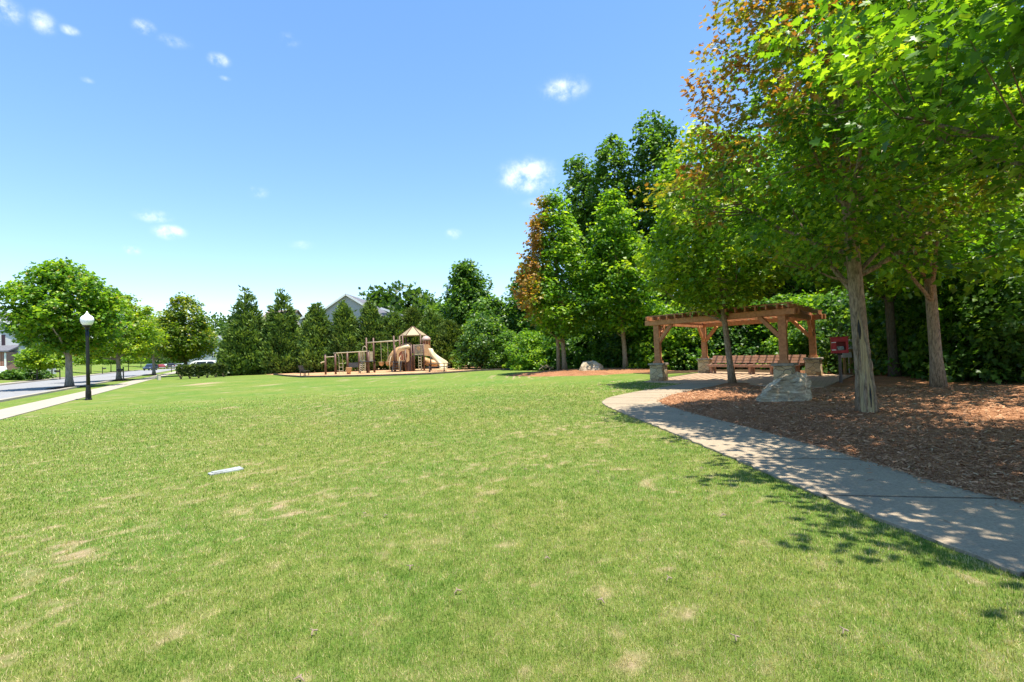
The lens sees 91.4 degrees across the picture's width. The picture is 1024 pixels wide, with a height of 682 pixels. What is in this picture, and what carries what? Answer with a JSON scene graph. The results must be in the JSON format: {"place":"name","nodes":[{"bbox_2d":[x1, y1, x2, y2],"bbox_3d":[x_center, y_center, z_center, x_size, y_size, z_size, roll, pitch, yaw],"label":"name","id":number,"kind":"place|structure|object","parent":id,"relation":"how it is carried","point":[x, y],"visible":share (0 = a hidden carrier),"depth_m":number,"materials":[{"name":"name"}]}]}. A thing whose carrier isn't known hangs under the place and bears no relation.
{"place":"outdoors","nodes":[
{"label":"outdoors","id":0,"kind":"place"},
{"bbox_2d":[0,372,113,383],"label":"sidewalk","id":1,"kind":"structure","parent":0,"point":[50,378],"depth_m":71.77,"materials":[{"name":"concrete"}]},
{"bbox_2d":[0,369,172,398],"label":"road","id":2,"kind":"structure","parent":0,"point":[11,390],"depth_m":49.05,"materials":[{"name":"grey asphalt"}]},
{"bbox_2d":[143,364,157,370],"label":"parked car","id":3,"kind":"object","parent":2,"relation":"on","point":[148,366],"visible":0.8,"depth_m":126.91,"materials":[{"name":"blue paint"}]},
{"bbox_2d":[0,371,175,419],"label":"sidewalk","id":4,"kind":"structure","parent":0,"point":[9,412],"depth_m":23.60,"materials":[{"name":"concrete"}]},
{"bbox_2d":[387,326,447,371],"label":"play tower","id":5,"kind":"structure","parent":0,"point":[403,351],"depth_m":48.37,"materials":[{"name":"brown paint"}]},
{"bbox_2d":[482,331,531,368],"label":"shrub","id":6,"kind":"object","parent":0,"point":[497,353],"visible":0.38,"depth_m":46.99,"materials":[{"name":"green plant"}]},
{"bbox_2d":[0,0,1022,333],"label":"sky","id":7,"kind":"structure","parent":0,"point":[315,151],"materials":[{"name":"blue"}]},
{"bbox_2d":[0,363,1023,681],"bbox_3d":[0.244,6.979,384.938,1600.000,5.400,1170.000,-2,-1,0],"label":"ground","id":8,"kind":"structure","parent":0,"point":[172,389],"depth_m":4.07,"materials":[{"name":"green plant"}]},
{"bbox_2d":[0,368,25,379],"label":"garden shrub","id":9,"kind":"object","parent":8,"relation":"on","point":[12,374],"visible":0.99,"depth_m":65.55,"materials":[{"name":"green plant"}]},
{"bbox_2d":[0,311,55,374],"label":"garage house","id":10,"kind":"structure","parent":8,"relation":"on","point":[9,348],"depth_m":74.62,"materials":[{"name":"white"}]},
{"bbox_2d":[16,368,56,379],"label":"garden shrub","id":11,"kind":"object","parent":8,"relation":"on","point":[28,374],"visible":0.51,"depth_m":69.62,"materials":[{"name":"green plant"}]},
{"bbox_2d":[49,352,72,373],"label":"young tree","id":12,"kind":"object","parent":8,"relation":"on","point":[60,358],"visible":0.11,"depth_m":77.89,"materials":[{"name":"green plant"}]},
{"bbox_2d":[0,257,133,385],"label":"street tree","id":13,"kind":"object","parent":8,"relation":"on","point":[49,326],"visible":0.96,"depth_m":37.14,"materials":[{"name":"green plant"}]},
{"bbox_2d":[0,370,137,385],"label":"kerb","id":14,"kind":"structure","parent":8,"relation":"on","point":[55,379],"depth_m":62.37,"materials":[{"name":"concrete"}]},
{"bbox_2d":[47,386,94,388],"bbox_3d":[-34.039,3.530,38.410,3.050,0.163,3.226,-2,-1,0],"label":"mulch ring","id":15,"kind":"object","parent":8,"relation":"on","point":[60,387],"visible":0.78,"depth_m":37.74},
{"bbox_2d":[80,312,93,399],"bbox_3d":[-20.194,0.714,23.799,0.524,4.273,0.524,-2,-1,0],"label":"lamp post","id":16,"kind":"object","parent":8,"relation":"on","point":[87,320],"visible":0.97,"depth_m":23.73,"materials":[{"name":"black metal"}]},
{"bbox_2d":[0,369,174,401],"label":"kerb","id":17,"kind":"structure","parent":8,"relation":"on","point":[30,395],"depth_m":32.47,"materials":[{"name":"concrete"}]},
{"bbox_2d":[72,355,114,373],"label":"young tree","id":18,"kind":"object","parent":8,"relation":"on","point":[76,360],"visible":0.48,"depth_m":102.76,"materials":[{"name":"green plant"}]},
{"bbox_2d":[104,357,126,371],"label":"young tree","id":19,"kind":"object","parent":8,"relation":"on","point":[112,362],"visible":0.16,"depth_m":117.81,"materials":[{"name":"green plant"}]},
{"bbox_2d":[106,379,134,380],"bbox_3d":[-40.952,4.058,52.015,3.013,0.163,3.022,-3,-1,26],"label":"mulch ring","id":20,"kind":"object","parent":8,"relation":"on","point":[121,379],"visible":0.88,"depth_m":51.52,"materials":[{"name":"brown soil"}]},
{"bbox_2d":[77,292,170,378],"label":"street tree","id":21,"kind":"object","parent":8,"relation":"on","point":[143,332],"visible":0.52,"depth_m":51.91,"materials":[{"name":"green plant"}]},
{"bbox_2d":[121,356,145,370],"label":"young tree","id":22,"kind":"object","parent":8,"relation":"on","point":[130,361],"visible":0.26,"depth_m":127.82,"materials":[{"name":"green plant"}]},
{"bbox_2d":[122,309,171,373],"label":"street tree","id":23,"kind":"object","parent":8,"relation":"on","point":[153,356],"visible":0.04,"depth_m":71.80,"materials":[{"name":"green plant"}]},
{"bbox_2d":[166,363,174,368],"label":"parked car","id":24,"kind":"object","parent":8,"relation":"on","point":[169,364],"visible":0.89,"depth_m":148.51,"materials":[{"name":"black paint"}]},
{"bbox_2d":[151,291,219,375],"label":"street tree","id":25,"kind":"object","parent":8,"relation":"on","point":[176,324],"visible":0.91,"depth_m":60.94,"materials":[{"name":"green plant"}]},
{"bbox_2d":[175,362,228,378],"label":"clipped hedge","id":26,"kind":"object","parent":8,"relation":"on","point":[211,369],"visible":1,"depth_m":50.49,"materials":[{"name":"green plant"}]},
{"bbox_2d":[190,360,216,376],"bbox_3d":[-34.224,3.091,56.970,4.872,1.792,1.880,-2,-1,-8],"label":"parked car","id":27,"kind":"object","parent":8,"relation":"on","point":[205,361],"visible":0.16,"depth_m":56.21,"materials":[{"name":"white paint"}]},
{"bbox_2d":[188,335,221,363],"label":"bungalow","id":28,"kind":"object","parent":8,"relation":"on","point":[212,357],"visible":0.12,"depth_m":118.18,"materials":[{"name":"white"}]},
{"bbox_2d":[208,466,243,474],"bbox_3d":[-4.145,1.892,7.245,0.130,0.063,0.440,-3,-2,42],"label":"meter lid","id":29,"kind":"object","parent":8,"relation":"on","point":[233,469],"visible":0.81,"depth_m":7.21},
{"bbox_2d":[216,323,260,375],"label":"cypress tree","id":30,"kind":"object","parent":8,"relation":"on","point":[231,359],"visible":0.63,"depth_m":55.13,"materials":[{"name":"green plant"}]},
{"bbox_2d":[214,284,269,374],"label":"cypress tree","id":31,"kind":"object","parent":8,"relation":"on","point":[246,317],"visible":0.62,"depth_m":56.32,"materials":[{"name":"green plant"}]},
{"bbox_2d":[254,318,283,373],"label":"cypress tree","id":32,"kind":"object","parent":8,"relation":"on","point":[264,356],"visible":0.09,"depth_m":57.38,"materials":[{"name":"green plant"}]},
{"bbox_2d":[252,288,304,373],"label":"cypress tree","id":33,"kind":"object","parent":8,"relation":"on","point":[280,329],"visible":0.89,"depth_m":56.60,"materials":[{"name":"green plant"}]},
{"bbox_2d":[264,310,302,325],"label":"ranch house","id":34,"kind":"structure","parent":8,"relation":"on","point":[298,313],"depth_m":97.98,"materials":[{"name":"beige"}]},
{"bbox_2d":[126,280,446,363],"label":"distant woods","id":35,"kind":"object","parent":8,"relation":"on","point":[389,299],"visible":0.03,"depth_m":103.17,"materials":[{"name":"green plant"}]},
{"bbox_2d":[281,322,316,372],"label":"cypress tree","id":36,"kind":"object","parent":8,"relation":"on","point":[298,351],"visible":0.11,"depth_m":57.29,"materials":[{"name":"green plant"}]},
{"bbox_2d":[322,299,361,371],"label":"cypress tree","id":37,"kind":"object","parent":8,"relation":"on","point":[342,335],"visible":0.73,"depth_m":55.78,"materials":[{"name":"green plant"}]},
{"bbox_2d":[300,293,402,326],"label":"gabled house","id":38,"kind":"structure","parent":8,"relation":"on","point":[354,303],"depth_m":80.16,"materials":[{"name":"grey"}]},
{"bbox_2d":[351,300,389,370],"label":"cypress tree","id":39,"kind":"object","parent":8,"relation":"on","point":[371,323],"visible":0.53,"depth_m":56.33,"materials":[{"name":"green plant"}]},
{"bbox_2d":[259,365,500,375],"bbox_3d":[-13.147,3.181,52.859,33.500,0.080,26.191,-2,-1,0],"label":"playground surface","id":40,"kind":"object","parent":8,"relation":"on","point":[378,371],"visible":0.39,"depth_m":49.34,"materials":[{"name":"beige sand"}]},
{"bbox_2d":[298,365,309,375],"bbox_3d":[-19.196,2.717,46.151,0.694,0.988,1.500,-2,-1,-8],"label":"park bench","id":41,"kind":"object","parent":40,"relation":"on","point":[300,367],"visible":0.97,"depth_m":45.98,"materials":[{"name":"metal"}]},
{"bbox_2d":[294,302,332,372],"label":"cypress tree","id":42,"kind":"object","parent":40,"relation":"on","point":[312,343],"visible":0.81,"depth_m":56.10,"materials":[{"name":"green plant"}]},
{"bbox_2d":[320,346,375,374],"bbox_3d":[-15.642,1.870,47.742,4.964,2.700,1.096,-2,-1,-2],"label":"climbing frame","id":43,"kind":"object","parent":40,"relation":"on","point":[361,357],"visible":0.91,"depth_m":47.58,"materials":[{"name":"brown paint"}]},
{"bbox_2d":[346,367,351,373],"bbox_3d":[-15.156,2.777,46.463,0.580,0.640,0.580,-2,-1,0],"label":"tub seat","id":44,"kind":"object","parent":40,"relation":"on","point":[348,369],"visible":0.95,"depth_m":46.29,"materials":[{"name":"orange plastic"}]},
{"bbox_2d":[349,362,362,370],"bbox_3d":[-16.766,2.788,53.581,1.500,0.988,0.694,-2,-1,-8],"label":"park bench","id":45,"kind":"object","parent":40,"relation":"on","point":[353,365],"visible":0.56,"depth_m":53.79,"materials":[{"name":"metal"}]},
{"bbox_2d":[365,336,400,372],"bbox_3d":[-12.612,1.341,49.042,3.260,3.599,1.070,-2,-1,0],"label":"swing set","id":46,"kind":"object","parent":40,"relation":"on","point":[381,363],"depth_m":48.80,"materials":[{"name":"brown paint"}]},
{"bbox_2d":[273,368,516,377],"bbox_3d":[-13.169,2.973,44.811,27.600,0.220,8.198,-2,-1,17],"label":"timber edging","id":47,"kind":"object","parent":40,"relation":"on","point":[393,374],"visible":0.58,"depth_m":41.11,"materials":[{"name":"brown wood"}]},
{"bbox_2d":[426,363,449,371],"bbox_3d":[-6.634,2.387,44.978,2.147,0.763,1.680,-2,-1,-6],"label":"picnic table","id":48,"kind":"object","parent":40,"relation":"on","point":[444,366],"visible":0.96,"depth_m":44.69,"materials":[{"name":"wood"}]},
{"bbox_2d":[374,308,419,369],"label":"cypress tree","id":49,"kind":"object","parent":8,"relation":"on","point":[393,322],"visible":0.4,"depth_m":56.83,"materials":[{"name":"green plant"}]},
{"bbox_2d":[398,304,425,368],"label":"cypress tree","id":50,"kind":"object","parent":8,"relation":"on","point":[412,315],"visible":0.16,"depth_m":58.01,"materials":[{"name":"green plant"}]},
{"bbox_2d":[410,307,445,367],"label":"cypress tree","id":51,"kind":"object","parent":8,"relation":"on","point":[430,322],"visible":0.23,"depth_m":57.08,"materials":[{"name":"green plant"}]},
{"bbox_2d":[433,302,448,319],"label":"woodland tree","id":52,"kind":"object","parent":8,"relation":"on","point":[439,309],"visible":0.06,"depth_m":71.17,"materials":[{"name":"green plant"}]},
{"bbox_2d":[431,318,480,367],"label":"cypress tree","id":53,"kind":"object","parent":8,"relation":"on","point":[448,336],"visible":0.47,"depth_m":55.48,"materials":[{"name":"green plant"}]},
{"bbox_2d":[440,258,493,330],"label":"woodland tree","id":54,"kind":"object","parent":8,"relation":"on","point":[465,289],"visible":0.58,"depth_m":64.51,"materials":[{"name":"green plant"}]},
{"bbox_2d":[448,312,515,369],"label":"shrub","id":55,"kind":"object","parent":8,"relation":"on","point":[478,337],"visible":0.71,"depth_m":48.73,"materials":[{"name":"green plant"}]},
{"bbox_2d":[539,364,554,370],"bbox_3d":[2.893,2.059,38.977,1.558,0.529,0.609,-2,-1,-22],"label":"brush pile","id":56,"kind":"object","parent":8,"relation":"on","point":[547,366],"visible":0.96,"depth_m":38.92,"materials":[{"name":"brown wood"}]},
{"bbox_2d":[507,368,674,376],"bbox_3d":[5.243,1.987,33.494,11.592,0.299,7.326,-2,-1,0],"label":"mulch bed","id":57,"kind":"object","parent":8,"relation":"on","point":[577,372],"visible":0.76,"depth_m":31.49,"materials":[{"name":"orange wood"}]},
{"bbox_2d":[510,187,606,369],"bbox_3d":[3.249,-4.263,34.836,6.811,12.758,7.827,-2,-1,0],"label":"maple tree","id":58,"kind":"object","parent":57,"relation":"on","point":[557,311],"visible":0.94,"depth_m":33.58,"materials":[{"name":"green plant"}]},
{"bbox_2d":[579,361,603,370],"bbox_3d":[5.061,1.718,32.245,1.723,0.898,1.141,-2,-1,0],"label":"boulder","id":59,"kind":"object","parent":57,"relation":"on","point":[589,365],"visible":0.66,"depth_m":31.91,"materials":[{"name":"beige stone"}]},
{"bbox_2d":[576,188,667,367],"bbox_3d":[7.354,-4.223,33.855,6.237,12.382,5.959,-2,-1,0],"label":"maple tree","id":60,"kind":"object","parent":57,"relation":"on","point":[621,302],"visible":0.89,"depth_m":32.67,"materials":[{"name":"green plant"}]},
{"bbox_2d":[656,369,1023,507],"bbox_3d":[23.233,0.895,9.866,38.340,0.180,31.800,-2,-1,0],"label":"mulch bed","id":61,"kind":"object","parent":8,"relation":"on","point":[883,381],"visible":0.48,"depth_m":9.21,"materials":[{"name":"brown wood"}]},
{"bbox_2d":[623,119,809,382],"bbox_3d":[8.145,-3.482,19.907,6.681,10.373,6.526,-1,-1,-25],"label":"maple tree","id":62,"kind":"object","parent":61,"relation":"on","point":[753,280],"visible":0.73,"depth_m":18.96,"materials":[{"name":"green plant"}]},
{"bbox_2d":[756,372,811,401],"bbox_3d":[6.942,1.286,12.813,1.593,0.991,1.115,-1,-1,-31],"label":"boulder","id":63,"kind":"object","parent":61,"relation":"on","point":[795,387],"visible":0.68,"depth_m":12.59,"materials":[{"name":"grey stone"}]},
{"bbox_2d":[629,0,1023,412],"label":"maple tree","id":64,"kind":"object","parent":61,"relation":"on","point":[848,192],"visible":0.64,"depth_m":9.74,"materials":[{"name":"green plant"}]},
{"bbox_2d":[829,336,848,382],"bbox_3d":[12.184,0.694,18.581,0.576,1.698,0.416,-3,-1,28],"label":"book box","id":65,"kind":"object","parent":61,"relation":"on","point":[835,342],"visible":1,"depth_m":18.52,"materials":[{"name":"red wood"}]},
{"bbox_2d":[841,339,853,374],"bbox_3d":[15.041,0.734,22.403,0.499,1.625,0.330,-2,-1,20],"label":"electrical cabinet","id":66,"kind":"object","parent":61,"relation":"on","point":[844,356],"visible":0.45,"depth_m":22.39,"materials":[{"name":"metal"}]},
{"bbox_2d":[719,0,1023,386],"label":"maple tree","id":67,"kind":"object","parent":61,"relation":"on","point":[928,269],"visible":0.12,"depth_m":13.95,"materials":[{"name":"green plant"}]},
{"bbox_2d":[830,277,924,374],"bbox_3d":[16.916,-0.710,21.514,6.148,4.996,5.874,-2,-1,6],"label":"shrub","id":68,"kind":"object","parent":61,"relation":"on","point":[873,315],"visible":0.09,"depth_m":21.14,"materials":[{"name":"green plant"}]},
{"bbox_2d":[748,0,1023,204],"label":"maple tree","id":69,"kind":"object","parent":61,"relation":"on","point":[935,114],"visible":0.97,"depth_m":5.90,"materials":[{"name":"green plant"}]},
{"bbox_2d":[780,40,1023,376],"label":"maple tree","id":70,"kind":"object","parent":61,"relation":"on","point":[892,348],"visible":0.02,"depth_m":18.48,"materials":[{"name":"green plant"}]},
{"bbox_2d":[869,274,1020,379],"bbox_3d":[16.521,-0.732,18.670,5.538,4.852,5.516,-1,-2,-41],"label":"shrub","id":71,"kind":"object","parent":61,"relation":"on","point":[913,338],"visible":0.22,"depth_m":18.47,"materials":[{"name":"green plant"}]},
{"bbox_2d":[897,250,1023,383],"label":"shrub","id":72,"kind":"object","parent":61,"relation":"on","point":[952,298],"visible":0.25,"depth_m":16.54,"materials":[{"name":"green plant"}]},
{"bbox_2d":[915,249,1023,383],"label":"shrub","id":73,"kind":"object","parent":61,"relation":"on","point":[1012,306],"visible":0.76,"depth_m":15.47,"materials":[{"name":"green plant"}]},
{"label":"mulch ring","id":74,"kind":"structure","parent":8,"relation":"on","visible":0},
{"bbox_2d":[8,344,64,378],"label":"young tree","id":75,"kind":"object","parent":74,"relation":"on","point":[28,359],"visible":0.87,"depth_m":63.04,"materials":[{"name":"green plant"}]},
{"bbox_2d":[636,367,838,373],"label":"woodland floor","id":76,"kind":"structure","parent":0,"point":[745,369],"depth_m":29.95,"materials":[{"name":"brown soil"}]},
{"bbox_2d":[462,294,516,349],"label":"woodland tree","id":77,"kind":"object","parent":76,"relation":"on","point":[488,304],"visible":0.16,"depth_m":56.98,"materials":[{"name":"green plant"}]},
{"bbox_2d":[502,328,561,370],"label":"shrub","id":78,"kind":"object","parent":76,"relation":"on","point":[520,355],"visible":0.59,"depth_m":42.69,"materials":[{"name":"green plant"}]},
{"bbox_2d":[500,260,573,338],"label":"woodland tree","id":79,"kind":"object","parent":76,"relation":"on","point":[516,314],"visible":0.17,"depth_m":54.26,"materials":[{"name":"green plant"}]},
{"bbox_2d":[526,342,579,369],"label":"shrub","id":80,"kind":"object","parent":76,"relation":"on","point":[540,353],"visible":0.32,"depth_m":40.70,"materials":[{"name":"green plant"}]},
{"bbox_2d":[540,316,609,369],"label":"shrub","id":81,"kind":"object","parent":76,"relation":"on","point":[567,347],"visible":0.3,"depth_m":39.11,"materials":[{"name":"green plant"}]},
{"bbox_2d":[558,152,601,311],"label":"woodland tree","id":82,"kind":"object","parent":76,"relation":"on","point":[580,181],"visible":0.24,"depth_m":61.33,"materials":[{"name":"green plant"}]},
{"bbox_2d":[566,311,642,367],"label":"shrub","id":83,"kind":"object","parent":76,"relation":"on","point":[592,355],"visible":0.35,"depth_m":37.31,"materials":[{"name":"green plant"}]},
{"bbox_2d":[576,133,650,294],"bbox_3d":[13.196,-10.982,58.289,10.073,26.818,8.739,-2,-1,-18],"label":"woodland tree","id":84,"kind":"object","parent":76,"relation":"on","point":[618,157],"visible":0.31,"depth_m":57.45,"materials":[{"name":"green plant"}]},
{"bbox_2d":[592,305,679,368],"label":"shrub","id":85,"kind":"object","parent":76,"relation":"on","point":[614,342],"visible":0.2,"depth_m":35.08,"materials":[{"name":"green plant"}]},
{"bbox_2d":[621,109,684,305],"bbox_3d":[16.630,-11.887,56.613,8.841,28.316,9.219,-1,-1,-28],"label":"woodland tree","id":86,"kind":"object","parent":76,"relation":"on","point":[655,145],"visible":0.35,"depth_m":55.32,"materials":[{"name":"green plant"}]},
{"bbox_2d":[618,299,723,369],"bbox_3d":[10.715,-0.320,34.248,6.887,5.140,7.228,-1,-1,-27],"label":"shrub","id":87,"kind":"object","parent":76,"relation":"on","point":[665,343],"visible":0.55,"depth_m":32.72,"materials":[{"name":"green plant"}]},
{"bbox_2d":[658,300,751,369],"bbox_3d":[12.909,-0.478,34.808,7.342,5.430,7.686,-2,-1,-21],"label":"shrub","id":88,"kind":"object","parent":76,"relation":"on","point":[694,350],"visible":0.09,"depth_m":32.85,"materials":[{"name":"green plant"}]},
{"bbox_2d":[638,168,777,305],"bbox_3d":[17.704,-7.068,45.919,12.751,18.170,14.827,-2,-1,0],"label":"woodland tree","id":89,"kind":"object","parent":76,"relation":"on","point":[663,297],"visible":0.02,"depth_m":45.94,"materials":[{"name":"green plant"}]},
{"bbox_2d":[425,216,1022,309],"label":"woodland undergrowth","id":90,"kind":"object","parent":76,"relation":"on","point":[803,277],"depth_m":48.12,"materials":[{"name":"green plant"}]},
{"bbox_2d":[686,305,769,369],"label":"shrub","id":91,"kind":"object","parent":76,"relation":"on","point":[743,341],"visible":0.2,"depth_m":31.91,"materials":[{"name":"green plant"}]},
{"bbox_2d":[707,298,780,368],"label":"shrub","id":92,"kind":"object","parent":76,"relation":"on","point":[753,349],"visible":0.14,"depth_m":31.44,"materials":[{"name":"green plant"}]},
{"bbox_2d":[689,126,831,301],"bbox_3d":[21.392,-8.537,44.866,13.455,20.800,13.050,-1,-1,-27],"label":"woodland tree","id":93,"kind":"object","parent":76,"relation":"on","point":[792,291],"visible":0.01,"depth_m":42.03,"materials":[{"name":"green plant"}]},
{"bbox_2d":[734,293,816,367],"bbox_3d":[18.140,-0.642,32.399,7.354,5.175,7.384,-2,-1,17],"label":"shrub","id":94,"kind":"object","parent":76,"relation":"on","point":[781,298],"visible":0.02,"depth_m":31.86,"materials":[{"name":"green plant"}]},
{"bbox_2d":[732,94,833,303],"bbox_3d":[23.782,-9.254,40.058,14.829,21.868,14.422,-2,-1,0],"label":"woodland tree","id":95,"kind":"object","parent":76,"relation":"on","point":[793,283],"visible":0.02,"depth_m":40.13,"materials":[{"name":"green plant"}]},
{"bbox_2d":[749,288,841,369],"bbox_3d":[17.853,-0.626,29.338,6.887,5.033,7.228,-2,-1,5],"label":"shrub","id":96,"kind":"object","parent":76,"relation":"on","point":[801,300],"visible":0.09,"depth_m":29.44,"materials":[{"name":"green plant"}]},
{"bbox_2d":[775,286,851,369],"bbox_3d":[17.727,-0.660,26.343,6.645,4.960,6.619,-2,-1,12],"label":"shrub","id":97,"kind":"object","parent":76,"relation":"on","point":[830,298],"visible":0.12,"depth_m":26.75,"materials":[{"name":"green plant"}]},
{"bbox_2d":[770,201,875,292],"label":"woodland tree","id":98,"kind":"object","parent":76,"relation":"on","point":[806,284],"visible":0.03,"depth_m":36.77,"materials":[{"name":"green plant"}]},
{"bbox_2d":[815,275,884,373],"bbox_3d":[17.770,-0.696,23.583,6.533,4.996,6.241,-1,-1,-36],"label":"shrub","id":99,"kind":"object","parent":76,"relation":"on","point":[836,310],"visible":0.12,"depth_m":24.26,"materials":[{"name":"green plant"}]},
{"bbox_2d":[912,68,1023,277],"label":"woodland tree","id":100,"kind":"object","parent":76,"relation":"on","point":[1016,239],"visible":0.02,"depth_m":24.23,"materials":[{"name":"green plant"}]},
{"bbox_2d":[644,372,853,386],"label":"patio","id":101,"kind":"structure","parent":0,"point":[765,379],"depth_m":21.99,"materials":[{"name":"beige concrete"}]},
{"bbox_2d":[645,302,825,380],"bbox_3d":[10.268,0.203,22.998,6.706,2.960,9.713,-3,-2,39],"label":"pergola","id":102,"kind":"object","parent":101,"relation":"on","point":[784,315],"visible":0.94,"depth_m":22.45,"materials":[{"name":"wood"}]},
{"bbox_2d":[706,354,805,374],"bbox_3d":[12.177,1.206,25.349,0.770,1.000,5.077,-1,-1,-30],"label":"long bench","id":103,"kind":"object","parent":101,"relation":"on","point":[718,359],"visible":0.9,"depth_m":25.32,"materials":[{"name":"brown wood"}]},
{"bbox_2d":[602,383,1023,575],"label":"path","id":104,"kind":"structure","parent":0,"point":[978,529],"depth_m":5.35,"materials":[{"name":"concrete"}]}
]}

